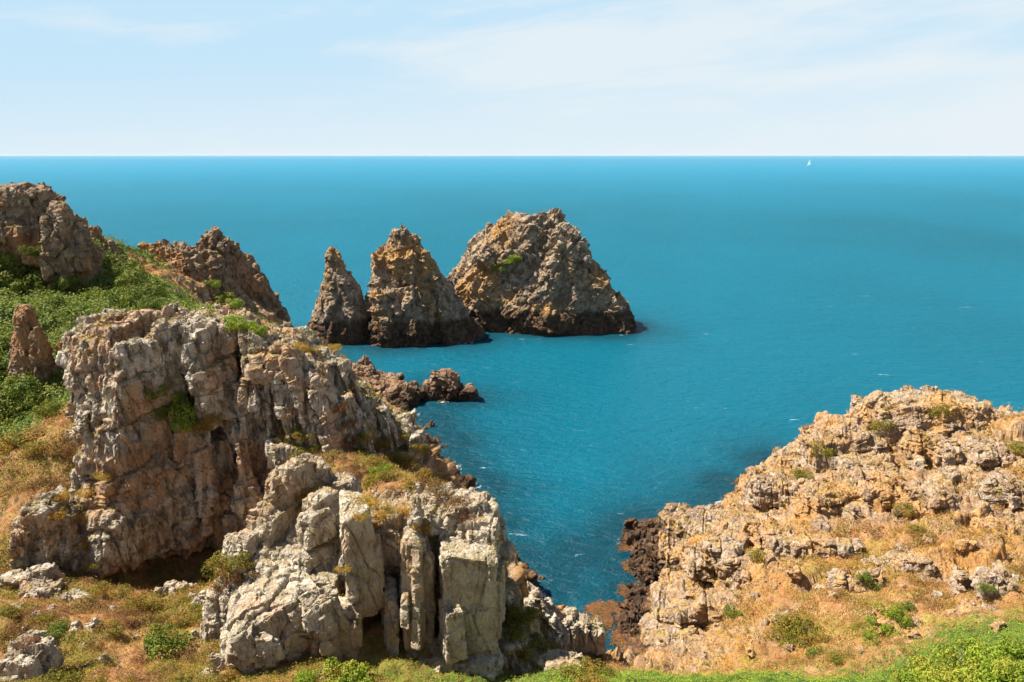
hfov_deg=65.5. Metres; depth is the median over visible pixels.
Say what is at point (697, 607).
rock
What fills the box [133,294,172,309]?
bush
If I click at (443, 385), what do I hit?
skerry
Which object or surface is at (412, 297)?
sea stack
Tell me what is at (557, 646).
bush
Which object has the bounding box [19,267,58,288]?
bush
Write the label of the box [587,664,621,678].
bush
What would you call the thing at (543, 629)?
bush
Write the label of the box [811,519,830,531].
rock
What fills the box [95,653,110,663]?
rock
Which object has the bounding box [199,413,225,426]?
bush
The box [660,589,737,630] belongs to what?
rock outcrop
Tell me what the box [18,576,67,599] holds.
boulder
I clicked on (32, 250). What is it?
bush
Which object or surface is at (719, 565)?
rock
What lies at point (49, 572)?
boulder
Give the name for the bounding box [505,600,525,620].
bush
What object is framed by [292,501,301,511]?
bush
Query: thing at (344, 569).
bush
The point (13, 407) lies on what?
bush
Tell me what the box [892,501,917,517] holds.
bush
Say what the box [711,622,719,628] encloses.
rock
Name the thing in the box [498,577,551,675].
rock outcrop
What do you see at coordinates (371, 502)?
bush
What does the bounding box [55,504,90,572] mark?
rock outcrop
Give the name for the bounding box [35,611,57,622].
bush
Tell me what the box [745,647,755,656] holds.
rock
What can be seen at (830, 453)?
bush
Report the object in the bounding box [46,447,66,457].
bush
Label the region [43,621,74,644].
bush
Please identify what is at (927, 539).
rock
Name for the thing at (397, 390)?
skerry
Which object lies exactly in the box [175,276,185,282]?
rock
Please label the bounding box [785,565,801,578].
rock
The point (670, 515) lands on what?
ledge grass
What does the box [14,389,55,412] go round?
bush
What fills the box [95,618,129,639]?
bush
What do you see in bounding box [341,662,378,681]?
bush
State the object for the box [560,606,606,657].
rock outcrop
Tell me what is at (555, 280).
sea stack
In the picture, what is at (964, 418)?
rock crag
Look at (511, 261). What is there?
grass patch
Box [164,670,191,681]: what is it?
bush
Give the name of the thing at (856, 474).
rock
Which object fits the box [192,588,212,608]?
boulder
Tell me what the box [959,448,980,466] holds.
rock outcrop
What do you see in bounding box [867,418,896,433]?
bush
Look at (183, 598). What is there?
bush
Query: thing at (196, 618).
bush
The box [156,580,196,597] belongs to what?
boulder
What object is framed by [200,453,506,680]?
rock crag
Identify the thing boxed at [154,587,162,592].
rock
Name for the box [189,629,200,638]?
rock
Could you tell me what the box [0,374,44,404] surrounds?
bush
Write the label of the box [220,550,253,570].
bush
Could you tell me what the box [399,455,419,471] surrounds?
bush
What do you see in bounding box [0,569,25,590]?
boulder
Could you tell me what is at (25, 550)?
rock outcrop
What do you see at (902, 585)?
rock
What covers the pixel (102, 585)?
bush
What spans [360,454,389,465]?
bush
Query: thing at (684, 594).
rock outcrop
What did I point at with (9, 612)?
bush
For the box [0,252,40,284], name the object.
bush
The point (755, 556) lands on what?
bush
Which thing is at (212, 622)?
rock
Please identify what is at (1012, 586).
rock
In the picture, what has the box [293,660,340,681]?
bush
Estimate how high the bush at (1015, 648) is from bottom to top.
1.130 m
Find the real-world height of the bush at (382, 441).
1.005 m
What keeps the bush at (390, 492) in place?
on the rock crag at (470, 586)
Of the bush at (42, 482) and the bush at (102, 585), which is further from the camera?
the bush at (42, 482)
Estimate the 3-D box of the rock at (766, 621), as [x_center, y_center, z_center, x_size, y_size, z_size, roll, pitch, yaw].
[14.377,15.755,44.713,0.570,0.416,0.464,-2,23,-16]
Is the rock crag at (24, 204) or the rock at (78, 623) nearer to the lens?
the rock at (78, 623)
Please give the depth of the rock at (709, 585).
57.20 m
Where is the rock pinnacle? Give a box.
[6,303,62,381]
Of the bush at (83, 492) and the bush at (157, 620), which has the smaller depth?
the bush at (157, 620)
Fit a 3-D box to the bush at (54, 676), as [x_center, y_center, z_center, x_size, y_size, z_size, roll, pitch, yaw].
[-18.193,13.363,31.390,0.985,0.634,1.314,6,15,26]
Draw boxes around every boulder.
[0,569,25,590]
[0,627,63,681]
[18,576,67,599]
[24,562,64,582]
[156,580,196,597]
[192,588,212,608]
[200,668,219,677]
[210,565,341,673]
[536,649,582,670]
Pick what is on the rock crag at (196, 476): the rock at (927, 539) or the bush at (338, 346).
the bush at (338, 346)
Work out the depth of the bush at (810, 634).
41.57 m
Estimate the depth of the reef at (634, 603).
60.54 m
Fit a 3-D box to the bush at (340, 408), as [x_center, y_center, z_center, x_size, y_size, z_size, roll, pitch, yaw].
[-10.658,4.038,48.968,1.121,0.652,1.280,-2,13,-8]
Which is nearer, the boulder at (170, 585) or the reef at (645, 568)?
the boulder at (170, 585)
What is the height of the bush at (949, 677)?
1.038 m
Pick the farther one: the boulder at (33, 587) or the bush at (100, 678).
the boulder at (33, 587)
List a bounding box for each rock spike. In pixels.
[499,539,515,571]
[523,581,571,650]
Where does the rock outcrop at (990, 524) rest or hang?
on the headland ground at (970, 562)
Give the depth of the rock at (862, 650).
37.53 m
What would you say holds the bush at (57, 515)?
on the rock outcrop at (25, 550)
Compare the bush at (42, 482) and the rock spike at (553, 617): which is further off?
the bush at (42, 482)
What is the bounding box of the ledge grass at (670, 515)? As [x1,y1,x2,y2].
[6,183,1023,665]
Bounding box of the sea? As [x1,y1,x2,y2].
[0,155,1023,655]
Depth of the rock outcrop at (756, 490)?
69.18 m
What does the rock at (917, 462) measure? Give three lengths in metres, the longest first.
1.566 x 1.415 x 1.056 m
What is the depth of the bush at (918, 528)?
55.17 m
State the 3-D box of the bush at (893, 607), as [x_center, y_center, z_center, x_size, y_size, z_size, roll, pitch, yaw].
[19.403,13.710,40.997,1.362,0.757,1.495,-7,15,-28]
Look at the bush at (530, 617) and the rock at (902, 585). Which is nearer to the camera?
the bush at (530, 617)
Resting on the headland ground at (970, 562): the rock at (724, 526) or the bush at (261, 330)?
the rock at (724, 526)
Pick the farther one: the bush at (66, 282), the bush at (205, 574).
the bush at (66, 282)
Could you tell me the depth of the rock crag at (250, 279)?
124.40 m
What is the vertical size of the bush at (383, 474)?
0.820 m
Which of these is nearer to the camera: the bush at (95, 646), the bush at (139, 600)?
the bush at (95, 646)
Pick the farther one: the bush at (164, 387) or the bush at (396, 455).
the bush at (396, 455)
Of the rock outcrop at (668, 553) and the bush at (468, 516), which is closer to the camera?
the bush at (468, 516)
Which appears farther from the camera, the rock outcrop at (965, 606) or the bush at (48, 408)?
the bush at (48, 408)
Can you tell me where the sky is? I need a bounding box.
[0,0,1023,154]
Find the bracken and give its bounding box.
[0,234,413,472]
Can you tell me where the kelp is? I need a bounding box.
[581,518,656,646]
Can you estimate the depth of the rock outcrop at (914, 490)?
59.06 m
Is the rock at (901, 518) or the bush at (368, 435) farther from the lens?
the rock at (901, 518)
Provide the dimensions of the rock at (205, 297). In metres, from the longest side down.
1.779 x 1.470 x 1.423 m
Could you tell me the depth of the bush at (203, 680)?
31.66 m
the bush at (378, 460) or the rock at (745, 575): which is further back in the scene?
the rock at (745, 575)
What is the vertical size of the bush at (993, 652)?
1.350 m
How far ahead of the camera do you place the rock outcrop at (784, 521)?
63.96 m
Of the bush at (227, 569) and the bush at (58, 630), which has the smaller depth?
the bush at (58, 630)
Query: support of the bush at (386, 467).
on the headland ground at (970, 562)
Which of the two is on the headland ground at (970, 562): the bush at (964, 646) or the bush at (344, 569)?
the bush at (964, 646)
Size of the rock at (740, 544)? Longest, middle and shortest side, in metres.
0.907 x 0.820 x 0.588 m
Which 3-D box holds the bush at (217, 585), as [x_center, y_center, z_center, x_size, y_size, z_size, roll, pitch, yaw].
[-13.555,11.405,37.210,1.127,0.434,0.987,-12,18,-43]
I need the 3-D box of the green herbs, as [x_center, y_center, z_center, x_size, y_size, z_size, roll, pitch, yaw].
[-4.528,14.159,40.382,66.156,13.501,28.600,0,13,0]
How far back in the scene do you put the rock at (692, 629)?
51.11 m
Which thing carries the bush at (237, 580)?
on the rock crag at (470, 586)
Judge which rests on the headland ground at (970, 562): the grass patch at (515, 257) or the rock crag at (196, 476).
the rock crag at (196, 476)
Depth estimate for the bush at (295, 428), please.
49.90 m
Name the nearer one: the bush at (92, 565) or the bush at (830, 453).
the bush at (92, 565)
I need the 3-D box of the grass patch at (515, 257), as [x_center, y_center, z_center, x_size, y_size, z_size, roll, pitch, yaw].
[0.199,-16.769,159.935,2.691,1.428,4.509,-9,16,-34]
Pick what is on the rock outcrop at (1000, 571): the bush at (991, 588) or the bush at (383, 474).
the bush at (991, 588)
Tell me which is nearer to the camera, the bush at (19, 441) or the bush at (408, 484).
the bush at (408, 484)
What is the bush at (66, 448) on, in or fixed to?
on the headland ground at (970, 562)
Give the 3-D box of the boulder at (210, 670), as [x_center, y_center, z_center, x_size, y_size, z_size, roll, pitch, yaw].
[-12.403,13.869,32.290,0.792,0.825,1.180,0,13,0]
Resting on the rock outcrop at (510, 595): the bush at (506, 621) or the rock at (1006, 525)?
the bush at (506, 621)
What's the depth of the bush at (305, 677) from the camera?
31.95 m
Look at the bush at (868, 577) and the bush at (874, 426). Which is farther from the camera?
the bush at (874, 426)
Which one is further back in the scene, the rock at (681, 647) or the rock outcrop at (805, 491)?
the rock outcrop at (805, 491)
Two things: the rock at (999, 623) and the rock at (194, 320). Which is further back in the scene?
the rock at (194, 320)
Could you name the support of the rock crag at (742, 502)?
on the headland ground at (970, 562)
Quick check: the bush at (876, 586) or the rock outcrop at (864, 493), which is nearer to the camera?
the bush at (876, 586)
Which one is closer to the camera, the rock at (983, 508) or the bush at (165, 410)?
the bush at (165, 410)
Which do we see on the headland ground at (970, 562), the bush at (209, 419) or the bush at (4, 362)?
the bush at (4, 362)
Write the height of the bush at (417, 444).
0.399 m
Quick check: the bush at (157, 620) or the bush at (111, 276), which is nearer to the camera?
the bush at (157, 620)
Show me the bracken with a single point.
(72, 297)
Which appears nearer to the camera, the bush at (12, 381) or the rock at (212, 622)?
the rock at (212, 622)
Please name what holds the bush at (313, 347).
on the rock crag at (196, 476)
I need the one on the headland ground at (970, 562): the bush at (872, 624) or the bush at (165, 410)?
the bush at (872, 624)
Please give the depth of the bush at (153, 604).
42.93 m
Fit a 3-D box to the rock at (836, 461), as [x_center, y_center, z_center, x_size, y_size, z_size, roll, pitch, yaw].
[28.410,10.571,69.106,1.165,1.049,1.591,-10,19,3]
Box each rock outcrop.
[8,485,69,568]
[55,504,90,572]
[390,408,426,459]
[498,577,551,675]
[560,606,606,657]
[638,568,677,647]
[648,625,697,649]
[654,502,730,570]
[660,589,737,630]
[677,536,747,584]
[677,578,731,602]
[711,513,794,550]
[739,511,798,529]
[746,464,809,509]
[769,530,864,560]
[789,465,896,521]
[801,465,899,513]
[826,568,891,592]
[860,542,937,577]
[864,470,962,520]
[873,598,1000,644]
[890,422,1015,468]
[943,464,1023,509]
[948,560,1023,598]
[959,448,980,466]
[967,511,1023,533]
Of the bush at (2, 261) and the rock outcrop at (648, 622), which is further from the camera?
the bush at (2, 261)
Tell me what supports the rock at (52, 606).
on the headland ground at (970, 562)
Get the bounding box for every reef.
[613,581,650,643]
[619,517,662,551]
[626,528,669,586]
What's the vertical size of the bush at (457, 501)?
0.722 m
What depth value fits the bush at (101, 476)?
47.51 m
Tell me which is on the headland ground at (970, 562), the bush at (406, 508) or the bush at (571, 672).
the bush at (571, 672)
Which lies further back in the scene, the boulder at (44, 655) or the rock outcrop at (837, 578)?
the rock outcrop at (837, 578)
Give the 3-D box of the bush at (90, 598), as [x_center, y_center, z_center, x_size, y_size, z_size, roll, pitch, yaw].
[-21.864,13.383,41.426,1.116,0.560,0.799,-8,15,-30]
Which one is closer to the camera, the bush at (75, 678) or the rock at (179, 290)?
the bush at (75, 678)
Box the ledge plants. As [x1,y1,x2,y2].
[1,180,610,672]
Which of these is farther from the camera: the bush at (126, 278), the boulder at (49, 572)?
the bush at (126, 278)
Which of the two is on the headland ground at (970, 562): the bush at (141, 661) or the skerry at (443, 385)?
the bush at (141, 661)
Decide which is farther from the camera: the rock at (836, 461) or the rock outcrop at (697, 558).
the rock at (836, 461)
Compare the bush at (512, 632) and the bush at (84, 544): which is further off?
the bush at (84, 544)
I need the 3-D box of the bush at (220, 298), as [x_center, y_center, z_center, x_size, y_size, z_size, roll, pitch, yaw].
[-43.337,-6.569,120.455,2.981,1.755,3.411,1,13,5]
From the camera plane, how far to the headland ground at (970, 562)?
48.84 m
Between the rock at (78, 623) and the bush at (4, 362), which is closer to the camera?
the rock at (78, 623)
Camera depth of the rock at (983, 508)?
55.30 m
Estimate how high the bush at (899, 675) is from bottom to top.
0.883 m
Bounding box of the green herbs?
[0,469,1023,681]
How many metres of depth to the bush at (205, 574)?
50.30 m
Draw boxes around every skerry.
[349,355,426,410]
[422,368,478,401]
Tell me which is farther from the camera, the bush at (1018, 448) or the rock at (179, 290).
the rock at (179, 290)
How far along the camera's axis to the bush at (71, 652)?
35.56 m
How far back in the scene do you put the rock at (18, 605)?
40.27 m
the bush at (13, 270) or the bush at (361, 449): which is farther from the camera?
the bush at (13, 270)
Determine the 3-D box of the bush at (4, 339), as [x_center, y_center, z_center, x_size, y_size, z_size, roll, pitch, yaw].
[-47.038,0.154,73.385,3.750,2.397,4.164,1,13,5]
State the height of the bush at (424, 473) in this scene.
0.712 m
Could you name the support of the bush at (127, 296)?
on the headland ground at (970, 562)
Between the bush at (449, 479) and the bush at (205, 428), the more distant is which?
the bush at (449, 479)
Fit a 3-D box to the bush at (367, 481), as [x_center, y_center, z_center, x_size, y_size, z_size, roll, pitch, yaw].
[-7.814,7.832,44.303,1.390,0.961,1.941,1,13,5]
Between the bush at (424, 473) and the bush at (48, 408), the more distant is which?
the bush at (48, 408)
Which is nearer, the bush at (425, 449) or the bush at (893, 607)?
the bush at (893, 607)
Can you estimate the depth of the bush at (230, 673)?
32.43 m
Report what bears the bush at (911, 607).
on the headland ground at (970, 562)
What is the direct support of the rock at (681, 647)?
on the headland ground at (970, 562)
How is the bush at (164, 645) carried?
on the headland ground at (970, 562)
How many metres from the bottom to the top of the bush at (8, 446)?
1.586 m
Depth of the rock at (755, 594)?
51.45 m
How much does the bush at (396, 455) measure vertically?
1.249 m
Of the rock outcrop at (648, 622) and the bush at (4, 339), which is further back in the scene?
the bush at (4, 339)
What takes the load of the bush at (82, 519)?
on the rock crag at (196, 476)
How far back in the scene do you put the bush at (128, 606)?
41.01 m
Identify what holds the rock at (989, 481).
on the headland ground at (970, 562)
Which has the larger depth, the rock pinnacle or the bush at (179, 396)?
the rock pinnacle
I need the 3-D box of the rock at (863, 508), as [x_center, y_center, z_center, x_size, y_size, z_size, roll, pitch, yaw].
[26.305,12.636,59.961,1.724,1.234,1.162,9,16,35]
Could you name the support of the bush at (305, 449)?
on the rock crag at (196, 476)
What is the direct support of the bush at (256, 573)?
on the rock crag at (470, 586)
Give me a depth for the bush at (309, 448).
49.49 m
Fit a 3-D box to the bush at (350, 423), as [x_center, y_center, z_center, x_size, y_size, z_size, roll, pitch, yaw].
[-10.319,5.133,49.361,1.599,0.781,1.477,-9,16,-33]
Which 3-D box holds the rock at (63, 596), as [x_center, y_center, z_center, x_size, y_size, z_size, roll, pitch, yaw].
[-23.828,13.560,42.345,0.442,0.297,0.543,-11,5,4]
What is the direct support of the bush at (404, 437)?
on the rock outcrop at (416, 435)
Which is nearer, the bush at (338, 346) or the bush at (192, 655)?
the bush at (192, 655)
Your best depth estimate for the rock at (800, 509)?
62.77 m
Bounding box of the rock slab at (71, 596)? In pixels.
[58,588,108,602]
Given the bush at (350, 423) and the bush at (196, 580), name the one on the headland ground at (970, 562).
the bush at (196, 580)
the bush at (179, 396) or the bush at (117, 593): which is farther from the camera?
the bush at (179, 396)
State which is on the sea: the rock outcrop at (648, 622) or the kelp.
the kelp
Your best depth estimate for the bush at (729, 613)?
49.42 m
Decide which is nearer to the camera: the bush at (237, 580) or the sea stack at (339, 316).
the bush at (237, 580)
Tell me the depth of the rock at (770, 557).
53.88 m
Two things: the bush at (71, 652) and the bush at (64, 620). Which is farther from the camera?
the bush at (64, 620)
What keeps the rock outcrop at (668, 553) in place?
on the headland ground at (970, 562)
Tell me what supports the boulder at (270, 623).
on the headland ground at (970, 562)
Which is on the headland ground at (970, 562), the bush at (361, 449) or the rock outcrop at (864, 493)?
the rock outcrop at (864, 493)
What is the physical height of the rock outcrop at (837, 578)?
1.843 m
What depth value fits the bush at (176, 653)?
35.25 m
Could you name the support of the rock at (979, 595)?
on the headland ground at (970, 562)
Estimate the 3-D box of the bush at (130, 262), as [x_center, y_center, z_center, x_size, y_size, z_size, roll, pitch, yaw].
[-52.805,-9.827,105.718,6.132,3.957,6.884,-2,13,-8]
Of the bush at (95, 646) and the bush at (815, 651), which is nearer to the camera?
the bush at (95, 646)
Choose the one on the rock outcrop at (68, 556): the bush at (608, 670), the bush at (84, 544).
the bush at (84, 544)
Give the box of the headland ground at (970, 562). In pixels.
[0,238,1023,681]
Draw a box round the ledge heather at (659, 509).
[11,191,1023,667]
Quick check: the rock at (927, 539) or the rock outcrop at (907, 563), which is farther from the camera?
the rock at (927, 539)
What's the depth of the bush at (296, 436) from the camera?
49.31 m
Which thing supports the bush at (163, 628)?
on the headland ground at (970, 562)
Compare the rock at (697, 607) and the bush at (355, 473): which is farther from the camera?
the rock at (697, 607)
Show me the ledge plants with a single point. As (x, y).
(303, 450)
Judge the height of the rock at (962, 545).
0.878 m
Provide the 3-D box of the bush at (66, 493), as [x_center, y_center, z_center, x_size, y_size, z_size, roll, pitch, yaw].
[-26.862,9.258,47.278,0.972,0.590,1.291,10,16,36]
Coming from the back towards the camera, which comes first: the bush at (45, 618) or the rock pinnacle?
the rock pinnacle
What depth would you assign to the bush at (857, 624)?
42.09 m
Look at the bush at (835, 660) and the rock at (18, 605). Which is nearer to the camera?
the bush at (835, 660)
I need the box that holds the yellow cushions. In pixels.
[639,407,1023,675]
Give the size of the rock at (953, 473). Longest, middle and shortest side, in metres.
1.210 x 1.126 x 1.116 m
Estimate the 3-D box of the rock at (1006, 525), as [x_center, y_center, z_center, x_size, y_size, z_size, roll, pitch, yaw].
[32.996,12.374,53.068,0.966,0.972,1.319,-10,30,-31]
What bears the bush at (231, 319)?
on the rock crag at (196, 476)
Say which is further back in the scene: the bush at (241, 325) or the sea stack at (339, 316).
the sea stack at (339, 316)
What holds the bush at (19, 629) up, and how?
on the boulder at (44, 655)
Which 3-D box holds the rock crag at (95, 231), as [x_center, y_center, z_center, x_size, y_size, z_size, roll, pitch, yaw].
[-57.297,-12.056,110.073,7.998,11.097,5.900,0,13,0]
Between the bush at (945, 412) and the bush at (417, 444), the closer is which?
the bush at (417, 444)
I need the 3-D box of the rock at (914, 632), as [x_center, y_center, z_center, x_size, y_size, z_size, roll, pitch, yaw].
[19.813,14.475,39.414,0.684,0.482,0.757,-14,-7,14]
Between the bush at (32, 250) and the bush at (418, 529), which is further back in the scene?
the bush at (32, 250)
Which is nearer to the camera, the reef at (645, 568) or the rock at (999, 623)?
the rock at (999, 623)
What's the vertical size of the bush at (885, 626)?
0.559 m
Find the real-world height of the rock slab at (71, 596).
1.416 m
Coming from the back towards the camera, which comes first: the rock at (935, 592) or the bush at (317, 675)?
the rock at (935, 592)
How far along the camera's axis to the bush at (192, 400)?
51.35 m
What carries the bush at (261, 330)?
on the rock crag at (196, 476)
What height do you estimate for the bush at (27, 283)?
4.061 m
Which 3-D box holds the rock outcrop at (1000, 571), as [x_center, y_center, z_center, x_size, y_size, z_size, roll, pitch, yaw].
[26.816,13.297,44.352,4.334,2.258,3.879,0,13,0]
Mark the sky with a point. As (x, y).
(78, 77)
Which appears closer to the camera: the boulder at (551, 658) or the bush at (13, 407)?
the boulder at (551, 658)
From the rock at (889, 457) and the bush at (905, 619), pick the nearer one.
the bush at (905, 619)
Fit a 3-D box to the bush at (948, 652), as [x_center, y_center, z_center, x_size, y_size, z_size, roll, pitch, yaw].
[19.275,13.436,33.755,2.295,1.529,2.520,-13,18,-43]
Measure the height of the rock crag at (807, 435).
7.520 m
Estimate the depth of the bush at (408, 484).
40.49 m
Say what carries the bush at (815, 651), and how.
on the headland ground at (970, 562)
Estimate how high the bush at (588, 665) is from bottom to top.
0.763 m
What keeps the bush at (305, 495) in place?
on the rock crag at (470, 586)
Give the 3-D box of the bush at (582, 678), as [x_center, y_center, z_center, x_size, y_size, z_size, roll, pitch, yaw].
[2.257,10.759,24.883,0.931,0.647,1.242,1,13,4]
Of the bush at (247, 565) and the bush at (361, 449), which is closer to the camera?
the bush at (247, 565)
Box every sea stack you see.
[307,246,369,345]
[364,223,485,347]
[446,208,636,335]
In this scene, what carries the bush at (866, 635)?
on the headland ground at (970, 562)
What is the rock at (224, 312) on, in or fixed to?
on the rock crag at (196, 476)
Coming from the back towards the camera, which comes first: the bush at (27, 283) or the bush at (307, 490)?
the bush at (27, 283)
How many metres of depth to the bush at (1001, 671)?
29.57 m
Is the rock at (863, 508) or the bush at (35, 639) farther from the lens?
the rock at (863, 508)
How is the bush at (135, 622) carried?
on the headland ground at (970, 562)
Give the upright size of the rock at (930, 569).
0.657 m
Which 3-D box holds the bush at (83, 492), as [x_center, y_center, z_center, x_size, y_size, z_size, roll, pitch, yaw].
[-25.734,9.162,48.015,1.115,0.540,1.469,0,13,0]
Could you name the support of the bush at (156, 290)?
on the headland ground at (970, 562)
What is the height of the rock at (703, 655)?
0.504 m
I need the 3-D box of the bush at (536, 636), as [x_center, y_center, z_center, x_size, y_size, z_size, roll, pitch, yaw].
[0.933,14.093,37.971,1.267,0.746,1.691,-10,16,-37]
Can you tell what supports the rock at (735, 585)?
on the headland ground at (970, 562)
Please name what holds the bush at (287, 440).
on the rock crag at (196, 476)
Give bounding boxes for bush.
[0,251,26,274]
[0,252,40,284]
[0,329,12,350]
[0,353,9,373]
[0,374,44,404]
[0,390,41,425]
[0,427,40,453]
[0,438,21,455]
[0,600,28,619]
[2,618,35,640]
[6,370,37,391]
[9,269,57,294]
[13,631,41,647]
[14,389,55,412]
[18,244,41,256]
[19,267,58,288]
[21,439,55,457]
[21,473,56,492]
[26,613,48,628]
[32,401,60,419]
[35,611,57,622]
[35,667,67,681]
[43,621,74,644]
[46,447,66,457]
[46,507,68,519]
[47,273,88,290]
[49,491,71,503]
[49,618,70,628]
[59,440,77,456]
[60,668,85,681]
[62,647,78,658]
[72,536,90,549]
[73,515,86,523]
[75,487,95,500]
[80,590,102,604]
[81,672,107,681]
[82,640,104,653]
[83,560,105,571]
[89,266,125,288]
[90,580,117,596]
[92,472,110,481]
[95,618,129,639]
[102,251,141,278]
[102,283,149,308]
[106,583,133,599]
[109,265,156,290]
[114,606,145,629]
[114,675,144,681]
[115,602,135,614]
[126,592,148,612]
[130,651,153,664]
[132,281,167,297]
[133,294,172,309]
[142,628,197,662]
[143,384,166,400]
[143,622,178,644]
[144,594,166,612]
[145,611,168,625]
[150,405,174,420]
[159,602,177,615]
[159,644,189,663]
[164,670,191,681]
[165,612,195,629]
[168,403,209,433]
[169,391,186,403]
[170,393,194,412]
[173,593,193,606]
[182,646,209,662]
[188,603,203,613]
[188,611,202,626]
[190,418,212,433]
[190,677,215,681]
[192,571,211,585]
[196,567,218,585]
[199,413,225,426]
[200,550,227,577]
[204,279,221,288]
[208,580,231,593]
[213,558,234,580]
[214,291,234,303]
[216,568,245,585]
[216,666,239,681]
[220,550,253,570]
[222,313,246,332]
[225,298,244,307]
[231,321,257,333]
[234,560,255,571]
[246,571,263,577]
[248,324,267,336]
[274,433,294,443]
[279,423,301,434]
[288,444,310,458]
[292,341,308,350]
[292,428,316,442]
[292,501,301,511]
[293,483,318,503]
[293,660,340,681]
[295,670,314,681]
[299,487,316,495]
[304,346,317,352]
[307,443,321,451]
[321,657,363,681]
[327,343,343,351]
[329,402,346,413]
[334,563,352,572]
[337,416,358,430]
[339,434,360,448]
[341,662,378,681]
[344,464,368,480]
[346,445,370,455]
[352,427,375,444]
[353,493,382,510]
[353,510,370,522]
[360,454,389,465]
[361,473,379,489]
[363,466,380,478]
[372,435,397,450]
[372,519,383,528]
[373,469,401,483]
[373,502,394,521]
[378,463,394,470]
[382,449,410,463]
[383,487,406,499]
[390,504,409,515]
[398,430,410,440]
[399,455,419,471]
[399,475,416,490]
[406,443,428,453]
[411,443,423,448]
[411,521,432,534]
[415,466,433,481]
[416,477,441,490]
[423,480,453,501]
[437,472,455,483]
[444,492,470,510]
[458,512,476,521]
[501,610,521,627]
[502,618,526,644]
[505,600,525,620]
[505,644,536,663]
[513,604,542,631]
[528,631,547,648]
[536,637,560,653]
[538,622,548,635]
[549,662,585,681]
[570,656,604,676]
[570,671,598,681]
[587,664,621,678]
[591,675,610,681]
[723,602,742,617]
[746,546,766,565]
[764,627,800,645]
[771,608,814,642]
[787,467,814,479]
[790,623,829,650]
[805,645,824,658]
[809,439,837,458]
[825,651,847,666]
[850,621,868,630]
[851,570,872,583]
[859,630,880,645]
[862,614,890,635]
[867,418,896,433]
[868,582,884,592]
[871,599,906,619]
[879,623,902,637]
[887,606,912,627]
[890,666,924,681]
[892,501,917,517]
[895,600,917,611]
[904,523,925,532]
[906,654,950,681]
[920,664,961,681]
[927,401,961,417]
[930,639,991,671]
[953,655,994,681]
[955,637,989,654]
[965,644,1011,670]
[977,582,996,593]
[977,655,1023,681]
[996,636,1023,671]
[1003,438,1023,456]
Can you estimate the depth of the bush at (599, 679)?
25.02 m
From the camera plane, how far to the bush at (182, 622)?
39.27 m
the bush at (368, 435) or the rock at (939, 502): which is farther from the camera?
the rock at (939, 502)
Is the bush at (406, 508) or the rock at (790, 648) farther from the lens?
the rock at (790, 648)
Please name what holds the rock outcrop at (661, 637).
on the headland ground at (970, 562)
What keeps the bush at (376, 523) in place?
on the rock crag at (470, 586)
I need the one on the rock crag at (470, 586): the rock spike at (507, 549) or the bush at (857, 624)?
the rock spike at (507, 549)
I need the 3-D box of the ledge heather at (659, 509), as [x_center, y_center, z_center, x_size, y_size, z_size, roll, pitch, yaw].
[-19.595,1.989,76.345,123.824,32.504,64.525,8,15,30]
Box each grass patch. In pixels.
[492,264,506,270]
[498,258,517,264]
[508,255,521,260]
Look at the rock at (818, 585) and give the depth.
50.46 m
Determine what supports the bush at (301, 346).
on the rock crag at (196, 476)
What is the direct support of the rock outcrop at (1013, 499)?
on the headland ground at (970, 562)
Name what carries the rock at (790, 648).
on the headland ground at (970, 562)
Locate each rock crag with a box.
[0,181,105,288]
[55,301,400,578]
[74,213,120,260]
[137,225,293,327]
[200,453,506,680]
[721,441,801,515]
[794,411,898,473]
[846,385,1020,455]
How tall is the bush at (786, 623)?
1.254 m
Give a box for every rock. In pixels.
[11,602,23,610]
[46,604,55,611]
[58,592,68,599]
[69,620,82,632]
[84,616,102,631]
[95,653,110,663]
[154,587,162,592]
[171,288,182,294]
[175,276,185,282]
[188,317,200,323]
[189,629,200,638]
[201,292,210,301]
[208,619,215,624]
[219,308,228,314]
[675,644,686,656]
[688,625,697,633]
[692,601,705,612]
[700,651,707,659]
[705,582,712,589]
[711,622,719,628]
[715,561,727,571]
[716,519,728,532]
[729,582,739,590]
[735,539,745,549]
[740,570,750,581]
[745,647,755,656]
[750,592,759,598]
[762,617,773,625]
[763,552,775,563]
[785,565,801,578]
[785,644,792,650]
[793,505,808,515]
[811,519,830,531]
[814,583,821,589]
[826,591,836,598]
[830,456,844,469]
[848,466,866,483]
[849,500,871,517]
[857,648,864,653]
[881,453,894,462]
[897,515,911,523]
[898,583,907,589]
[904,455,927,469]
[907,628,920,638]
[922,534,932,544]
[924,564,935,575]
[926,497,945,507]
[931,590,942,599]
[946,466,961,481]
[946,609,957,616]
[953,539,976,551]
[958,570,968,580]
[971,500,990,517]
[976,590,989,600]
[982,476,996,487]
[988,618,1006,631]
[994,519,1015,534]
[1005,580,1018,592]
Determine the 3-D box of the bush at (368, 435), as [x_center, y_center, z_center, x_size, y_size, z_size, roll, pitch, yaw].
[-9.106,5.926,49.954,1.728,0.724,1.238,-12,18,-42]
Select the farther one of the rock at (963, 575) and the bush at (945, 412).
the bush at (945, 412)
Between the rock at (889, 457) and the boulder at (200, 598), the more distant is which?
the rock at (889, 457)
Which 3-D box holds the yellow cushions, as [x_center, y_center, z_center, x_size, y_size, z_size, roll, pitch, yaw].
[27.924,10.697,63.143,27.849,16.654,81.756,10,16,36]
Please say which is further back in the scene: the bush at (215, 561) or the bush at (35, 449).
the bush at (35, 449)

